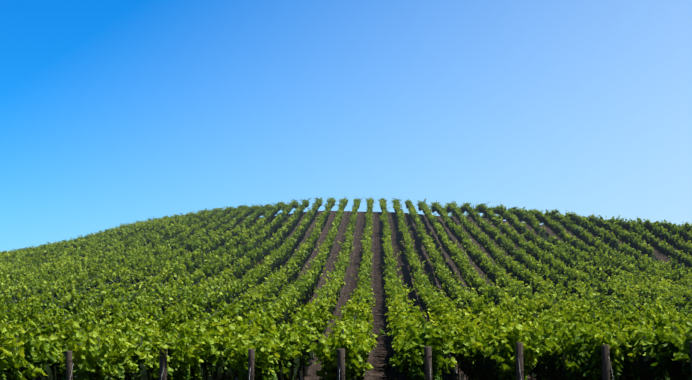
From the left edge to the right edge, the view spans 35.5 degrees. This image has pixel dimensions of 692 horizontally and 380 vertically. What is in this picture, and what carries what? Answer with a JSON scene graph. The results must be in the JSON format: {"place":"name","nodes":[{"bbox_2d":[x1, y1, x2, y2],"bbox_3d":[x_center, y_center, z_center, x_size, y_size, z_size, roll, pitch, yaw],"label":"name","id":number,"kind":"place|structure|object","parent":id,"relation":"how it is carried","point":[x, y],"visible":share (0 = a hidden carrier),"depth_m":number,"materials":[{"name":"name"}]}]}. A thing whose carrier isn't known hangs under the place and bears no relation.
{"place":"outdoors","nodes":[
{"label":"outdoors","id":0,"kind":"place"},
{"bbox_2d":[0,0,691,251],"label":"sky","id":1,"kind":"structure","parent":0,"point":[113,113],"materials":[{"name":"blue"}]},
{"bbox_2d":[148,211,688,379],"bbox_3d":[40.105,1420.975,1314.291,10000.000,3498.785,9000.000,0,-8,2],"label":"soil","id":2,"kind":"structure","parent":0,"point":[383,352],"depth_m":96.48,"materials":[{"name":"soil"}]},
{"bbox_2d":[66,351,72,379],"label":"end post","id":3,"kind":"object","parent":2,"relation":"on","point":[69,369],"visible":0.98,"depth_m":22.21,"materials":[{"name":"brown wood"}]},
{"bbox_2d":[159,348,167,379],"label":"end post","id":4,"kind":"object","parent":2,"relation":"on","point":[162,361],"visible":0.94,"depth_m":22.39,"materials":[{"name":"brown wood"}]},
{"bbox_2d":[248,349,254,379],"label":"end post","id":5,"kind":"object","parent":2,"relation":"on","point":[251,354],"visible":0.98,"depth_m":22.11,"materials":[{"name":"brown wood"}]},
{"bbox_2d":[0,195,582,252],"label":"vine leaves","id":6,"kind":"object","parent":2,"relation":"on","point":[275,207],"visible":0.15,"depth_m":145.27,"materials":[{"name":"green plant"}]},
{"bbox_2d":[337,349,344,379],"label":"end post","id":7,"kind":"object","parent":2,"relation":"on","point":[341,361],"visible":1,"depth_m":21.92,"materials":[{"name":"brown wood"}]},
{"bbox_2d":[69,357,613,379],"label":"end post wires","id":8,"kind":"object","parent":2,"relation":"on","point":[339,373],"visible":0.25,"depth_m":21.93,"materials":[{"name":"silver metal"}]},
{"bbox_2d":[0,200,691,379],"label":"vine","id":9,"kind":"object","parent":2,"relation":"on","point":[643,363],"depth_m":77.75,"materials":[{"name":"green plant"}]},
{"bbox_2d":[0,282,691,379],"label":"vine leaves","id":10,"kind":"object","parent":2,"relation":"on","point":[11,366],"visible":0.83,"depth_m":26.25,"materials":[{"name":"green plant"}]},
{"bbox_2d":[0,238,691,323],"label":"vine leaves","id":11,"kind":"object","parent":2,"relation":"on","point":[63,266],"visible":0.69,"depth_m":68.92,"materials":[{"name":"green plant"}]},
{"bbox_2d":[0,203,691,267],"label":"vine leaves","id":12,"kind":"object","parent":2,"relation":"on","point":[21,256],"visible":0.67,"depth_m":111.69,"materials":[{"name":"green plant"}]},
{"bbox_2d":[5,225,691,379],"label":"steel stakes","id":13,"kind":"object","parent":2,"relation":"on","point":[325,293],"visible":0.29,"depth_m":67.10,"materials":[{"name":"grey"}]},
{"bbox_2d":[3,273,691,377],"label":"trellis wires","id":14,"kind":"object","parent":13,"relation":"attached to","point":[273,303],"visible":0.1,"depth_m":51.50,"materials":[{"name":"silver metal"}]},
{"bbox_2d":[235,319,467,379],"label":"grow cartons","id":15,"kind":"object","parent":2,"relation":"on","point":[306,370],"depth_m":38.13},
{"bbox_2d":[424,346,431,379],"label":"end post","id":16,"kind":"object","parent":2,"relation":"on","point":[428,357],"visible":0.98,"depth_m":22.00,"materials":[{"name":"brown wood"}]},
{"bbox_2d":[516,343,523,379],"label":"end post","id":17,"kind":"object","parent":2,"relation":"on","point":[519,350],"visible":0.94,"depth_m":22.22,"materials":[{"name":"brown wood"}]},
{"bbox_2d":[602,345,609,379],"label":"end post","id":18,"kind":"object","parent":2,"relation":"on","point":[605,364],"visible":1,"depth_m":22.07,"materials":[{"name":"brown wood"}]},
{"bbox_2d":[689,341,691,375],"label":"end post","id":19,"kind":"object","parent":2,"relation":"on","point":[690,342],"visible":1,"depth_m":22.23,"materials":[{"name":"brown wood"}]}
]}

